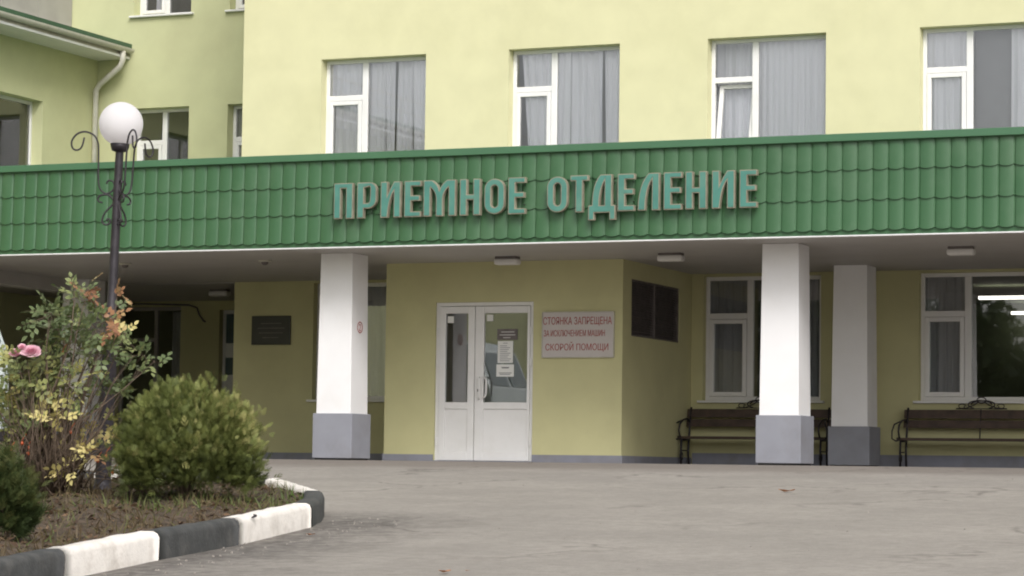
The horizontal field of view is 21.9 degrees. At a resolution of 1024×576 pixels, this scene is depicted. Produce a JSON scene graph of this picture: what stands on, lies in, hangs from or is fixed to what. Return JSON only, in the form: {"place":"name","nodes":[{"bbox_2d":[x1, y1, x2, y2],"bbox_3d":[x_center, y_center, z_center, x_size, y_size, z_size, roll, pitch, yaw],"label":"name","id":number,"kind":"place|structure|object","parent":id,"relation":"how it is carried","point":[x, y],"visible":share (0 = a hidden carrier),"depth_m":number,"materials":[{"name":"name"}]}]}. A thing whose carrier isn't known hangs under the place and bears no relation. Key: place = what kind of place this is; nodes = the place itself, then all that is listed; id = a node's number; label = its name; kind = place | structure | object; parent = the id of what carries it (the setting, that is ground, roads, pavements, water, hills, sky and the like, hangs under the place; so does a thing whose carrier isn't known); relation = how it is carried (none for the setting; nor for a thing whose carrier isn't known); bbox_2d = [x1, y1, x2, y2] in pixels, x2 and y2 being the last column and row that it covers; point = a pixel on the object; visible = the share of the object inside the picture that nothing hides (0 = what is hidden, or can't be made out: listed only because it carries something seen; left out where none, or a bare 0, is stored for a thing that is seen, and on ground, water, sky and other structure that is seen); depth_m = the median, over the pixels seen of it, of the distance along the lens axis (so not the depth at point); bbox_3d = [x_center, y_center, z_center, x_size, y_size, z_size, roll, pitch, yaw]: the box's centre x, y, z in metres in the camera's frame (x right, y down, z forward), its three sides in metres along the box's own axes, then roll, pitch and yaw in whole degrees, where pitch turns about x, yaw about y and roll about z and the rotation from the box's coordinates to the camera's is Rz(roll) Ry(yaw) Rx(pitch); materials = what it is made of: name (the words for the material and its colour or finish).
{"place":"outdoors","nodes":[
{"label":"outdoors","id":0,"kind":"place"},
{"bbox_2d":[0,333,15,441],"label":"parked van","id":1,"kind":"object","parent":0,"point":[1,373],"visible":0.07,"depth_m":29.75,"materials":[{"name":"paint"}]},
{"bbox_2d":[0,475,303,556],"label":"flower bed soil","id":2,"kind":"structure","parent":0,"point":[178,518],"depth_m":19.91,"materials":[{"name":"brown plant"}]},
{"bbox_2d":[0,441,52,539],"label":"thuja bush","id":3,"kind":"object","parent":2,"relation":"on","point":[22,508],"visible":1,"depth_m":17.24,"materials":[{"name":"green plant"}]},
{"bbox_2d":[0,271,172,498],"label":"rose bush","id":4,"kind":"object","parent":2,"relation":"on","point":[56,456],"visible":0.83,"depth_m":22.40,"materials":[{"name":"green plant"}]},
{"bbox_2d":[71,102,153,489],"bbox_3d":[-3.665,0.078,24.404,0.773,3.582,0.732,1,-4,23],"label":"lamp post","id":5,"kind":"object","parent":2,"relation":"on","point":[121,126],"visible":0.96,"depth_m":24.30,"materials":[{"name":"metal"}]},
{"bbox_2d":[98,369,282,500],"bbox_3d":[-2.708,1.238,22.178,1.446,1.145,1.415,-1,-4,23],"label":"thuja bush","id":6,"kind":"object","parent":2,"relation":"on","point":[184,435],"visible":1,"depth_m":21.88,"materials":[{"name":"green plant"}]},
{"bbox_2d":[76,457,1023,575],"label":"asphalt driveway","id":7,"kind":"structure","parent":0,"point":[679,519],"depth_m":20.96,"materials":[{"name":"grey asphalt"}]},
{"bbox_2d":[0,549,64,575],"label":"kerbstone","id":8,"kind":"object","parent":7,"relation":"on","point":[44,562],"visible":1,"depth_m":15.70,"materials":[{"name":"grey concrete"}]},
{"bbox_2d":[0,0,134,455],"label":"hospital wing","id":9,"kind":"structure","parent":7,"relation":"on","point":[50,58],"depth_m":43.84,"materials":[{"name":"yellow paint"}]},
{"bbox_2d":[0,94,32,165],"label":"window","id":10,"kind":"structure","parent":9,"relation":"in","point":[15,113],"depth_m":43.49,"materials":[{"name":"white plastic"}]},
{"bbox_2d":[77,471,94,478],"bbox_3d":[-4.796,1.953,26.551,1.601,0.260,0.180,-1,-4,25],"label":"kerbstone","id":11,"kind":"object","parent":7,"relation":"on","point":[86,474],"visible":0.02,"depth_m":26.20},
{"bbox_2d":[46,531,159,575],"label":"kerbstone","id":12,"kind":"object","parent":7,"relation":"on","point":[105,554],"visible":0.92,"depth_m":16.80,"materials":[{"name":"white concrete"}]},
{"bbox_2d":[146,518,238,559],"bbox_3d":[-2.225,1.754,18.265,0.178,0.318,1.352,0,-4,17],"label":"kerbstone","id":13,"kind":"object","parent":7,"relation":"on","point":[191,538],"visible":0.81,"depth_m":18.20,"materials":[{"name":"grey concrete"}]},
{"bbox_2d":[223,503,310,544],"bbox_3d":[-1.843,1.786,19.822,0.180,0.337,1.859,0,-4,11],"label":"kerbstone","id":14,"kind":"object","parent":7,"relation":"on","point":[274,521],"visible":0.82,"depth_m":19.75,"materials":[{"name":"white concrete"}]},
{"bbox_2d":[265,478,317,495],"bbox_3d":[-1.953,1.868,23.570,0.178,0.343,2.227,2,-4,-14],"label":"kerbstone","id":15,"kind":"object","parent":7,"relation":"on","point":[298,488],"visible":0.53,"depth_m":23.59,"materials":[{"name":"white concrete"}]},
{"bbox_2d":[295,490,324,526],"bbox_3d":[-1.649,1.825,21.614,0.219,0.333,1.769,1,-4,-1],"label":"kerbstone","id":16,"kind":"object","parent":7,"relation":"on","point":[315,500],"visible":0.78,"depth_m":21.25,"materials":[{"name":"grey concrete"}]},
{"bbox_2d":[0,127,1023,465],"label":"entrance canopy","id":17,"kind":"object","parent":7,"relation":"on","point":[852,211],"visible":0.91,"depth_m":33.08,"materials":[{"name":"green metal"}]},
{"bbox_2d":[119,263,131,267],"bbox_3d":[-5.290,-0.304,36.228,0.180,0.070,0.180,-1,-4,23],"label":"ceiling fitting","id":18,"kind":"object","parent":17,"relation":"attached to","point":[124,265],"visible":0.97,"depth_m":36.18,"materials":[{"name":"paint"}]},
{"bbox_2d":[209,289,230,296],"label":"ceiling lamp","id":19,"kind":"object","parent":17,"relation":"attached to","point":[218,292],"visible":1,"depth_m":41.29,"materials":[{"name":"white plastic"}]},
{"bbox_2d":[258,260,271,264],"bbox_3d":[-3.297,-0.337,35.373,0.180,0.070,0.180,-1,-4,23],"label":"ceiling fitting","id":20,"kind":"object","parent":17,"relation":"attached to","point":[264,262],"visible":1,"depth_m":35.33,"materials":[{"name":"paint"}]},
{"bbox_2d":[494,256,520,264],"bbox_3d":[-0.059,-0.352,34.259,0.330,0.106,0.160,-1,-4,23],"label":"ceiling lamp","id":21,"kind":"object","parent":17,"relation":"attached to","point":[507,260],"visible":1,"depth_m":34.19,"materials":[{"name":"white plastic"}]},
{"bbox_2d":[334,169,758,220],"bbox_3d":[0.341,-1.072,32.131,5.529,0.545,0.126,-1,-4,23],"label":"entrance sign","id":22,"kind":"object","parent":17,"relation":"attached to","point":[395,190],"visible":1,"depth_m":32.01,"materials":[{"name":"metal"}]},
{"bbox_2d":[657,252,684,261],"bbox_3d":[2.000,-0.386,33.365,0.330,0.106,0.160,-1,-4,23],"label":"ceiling lamp","id":23,"kind":"object","parent":17,"relation":"attached to","point":[671,257],"visible":1,"depth_m":33.30,"materials":[{"name":"white plastic"}]},
{"bbox_2d":[946,246,975,255],"bbox_3d":[5.396,-0.445,31.861,0.330,0.106,0.160,-1,-4,23],"label":"ceiling lamp","id":24,"kind":"object","parent":17,"relation":"attached to","point":[960,251],"visible":1,"depth_m":31.80,"materials":[{"name":"white plastic"}]},
{"bbox_2d":[103,475,965,574],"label":"loose grit","id":25,"kind":"object","parent":7,"relation":"on","point":[354,522],"visible":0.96,"depth_m":18.87,"materials":[{"name":"grey gravel"}]},
{"bbox_2d":[72,0,1023,467],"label":"hospital building","id":26,"kind":"structure","parent":7,"relation":"on","point":[214,78],"depth_m":37.11,"materials":[{"name":"paint"}]},
{"bbox_2d":[118,307,180,442],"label":"glazed door","id":27,"kind":"structure","parent":26,"relation":"in","point":[176,334],"depth_m":44.91,"materials":[{"name":"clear glass"}]},
{"bbox_2d":[106,303,205,321],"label":"wall cable","id":28,"kind":"object","parent":26,"relation":"attached to","point":[203,320],"depth_m":44.55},
{"bbox_2d":[129,0,193,17],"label":"window","id":29,"kind":"structure","parent":26,"relation":"in","point":[163,7],"depth_m":45.24,"materials":[{"name":"white plastic"}]},
{"bbox_2d":[137,108,188,160],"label":"window","id":30,"kind":"structure","parent":26,"relation":"in","point":[162,145],"depth_m":45.10,"materials":[{"name":"white plastic"}]},
{"bbox_2d":[222,310,233,394],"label":"service door","id":31,"kind":"structure","parent":26,"relation":"in","point":[228,315],"depth_m":44.23,"materials":[{"name":"black glass"}]},
{"bbox_2d":[225,0,244,11],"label":"window","id":32,"kind":"structure","parent":26,"relation":"in","point":[240,7],"depth_m":44.64,"materials":[{"name":"white plastic"}]},
{"bbox_2d":[233,105,242,156],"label":"window","id":33,"kind":"structure","parent":26,"relation":"in","point":[237,115],"depth_m":44.55,"materials":[{"name":"white plastic"}]},
{"bbox_2d":[251,316,290,344],"bbox_3d":[-3.579,0.630,39.409,0.650,0.430,0.028,-1,-4,23],"label":"wall plaque","id":34,"kind":"object","parent":26,"relation":"attached to","point":[271,330],"depth_m":39.39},
{"bbox_2d":[306,283,385,401],"bbox_3d":[-2.112,0.805,38.905,1.830,1.970,0.346,-1,-4,23],"label":"window","id":35,"kind":"structure","parent":26,"relation":"in","point":[376,291],"depth_m":38.97,"materials":[{"name":"white plastic"}]},
{"bbox_2d":[325,56,425,153],"bbox_3d":[-1.954,-2.503,39.248,1.710,1.980,0.193,-1,-4,23],"label":"window","id":36,"kind":"structure","parent":26,"relation":"in","point":[360,94],"depth_m":39.28,"materials":[{"name":"white plastic"}]},
{"bbox_2d":[434,301,533,460],"bbox_3d":[-0.374,1.238,35.076,1.415,2.108,0.149,-1,-4,23],"label":"entrance door","id":37,"kind":"structure","parent":26,"relation":"in","point":[475,429],"depth_m":35.10,"materials":[{"name":"white plastic"}]},
{"bbox_2d":[448,316,453,322],"bbox_3d":[-0.814,0.422,35.344,0.090,0.090,0.003,-1,-4,23],"label":"sticker","id":38,"kind":"object","parent":37,"relation":"attached to","point":[450,319],"visible":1,"depth_m":35.34,"materials":[{"name":"paper"}]},
{"bbox_2d":[487,315,492,320],"bbox_3d":[-0.289,0.396,35.123,0.090,0.085,0.003,-1,-4,23],"label":"sticker","id":39,"kind":"object","parent":37,"relation":"attached to","point":[489,317],"visible":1,"depth_m":35.12,"materials":[{"name":"paper"}]},
{"bbox_2d":[497,341,512,362],"bbox_3d":[-0.088,0.844,35.003,0.220,0.290,0.004,-1,-4,23],"label":"paper notice","id":40,"kind":"object","parent":37,"relation":"attached to","point":[505,351],"visible":1,"depth_m":35.00,"materials":[{"name":"white paper"}]},
{"bbox_2d":[497,329,517,339],"bbox_3d":[-0.062,0.612,35.009,0.290,0.145,0.004,-1,-4,23],"label":"door notice","id":41,"kind":"object","parent":37,"relation":"attached to","point":[506,334],"depth_m":35.01,"materials":[{"name":"brown plastic"}]},
{"bbox_2d":[496,364,513,376],"bbox_3d":[-0.091,1.089,34.986,0.250,0.160,0.004,-1,-4,23],"label":"paper notice","id":42,"kind":"object","parent":26,"relation":"attached to","point":[504,370],"visible":1,"depth_m":34.99,"materials":[{"name":"white paper"}]},
{"bbox_2d":[512,46,619,145],"bbox_3d":[0.830,-2.546,38.073,1.710,1.980,0.202,-1,-4,23],"label":"window","id":43,"kind":"structure","parent":26,"relation":"in","point":[562,86],"depth_m":38.08,"materials":[{"name":"white plastic"}]},
{"bbox_2d":[541,311,614,357],"bbox_3d":[0.860,0.608,34.558,1.008,0.602,0.036,-1,-4,23],"label":"parking sign","id":44,"kind":"object","parent":26,"relation":"attached to","point":[584,334],"visible":1,"depth_m":34.54,"materials":[{"name":"paint"}]},
{"bbox_2d":[697,275,824,402],"bbox_3d":[3.473,0.717,36.555,1.810,1.970,0.378,-1,-4,23],"label":"window","id":45,"kind":"structure","parent":26,"relation":"in","point":[730,301],"depth_m":36.78,"materials":[{"name":"white plastic"}]},
{"bbox_2d":[711,35,825,138],"bbox_3d":[3.638,-2.586,36.957,1.710,1.980,0.336,-1,-4,23],"label":"window","id":46,"kind":"structure","parent":26,"relation":"in","point":[772,86],"depth_m":36.91,"materials":[{"name":"white plastic"}]},
{"bbox_2d":[913,272,1023,403],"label":"window","id":47,"kind":"structure","parent":26,"relation":"in","point":[946,298],"depth_m":35.61,"materials":[{"name":"white plastic"}]},
{"bbox_2d":[923,24,1023,129],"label":"window","id":48,"kind":"structure","parent":26,"relation":"in","point":[948,53],"depth_m":35.83,"materials":[{"name":"white plastic"}]},
{"bbox_2d":[676,396,830,465],"bbox_3d":[3.282,1.939,35.981,2.191,0.955,0.547,-1,-4,23],"label":"bench","id":49,"kind":"object","parent":7,"relation":"on","point":[825,423],"visible":0.74,"depth_m":36.27,"materials":[{"name":"wood"}]},
{"bbox_2d":[891,397,1023,466],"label":"bench","id":50,"kind":"object","parent":7,"relation":"on","point":[980,414],"visible":1,"depth_m":35.02,"materials":[{"name":"wood"}]}
]}

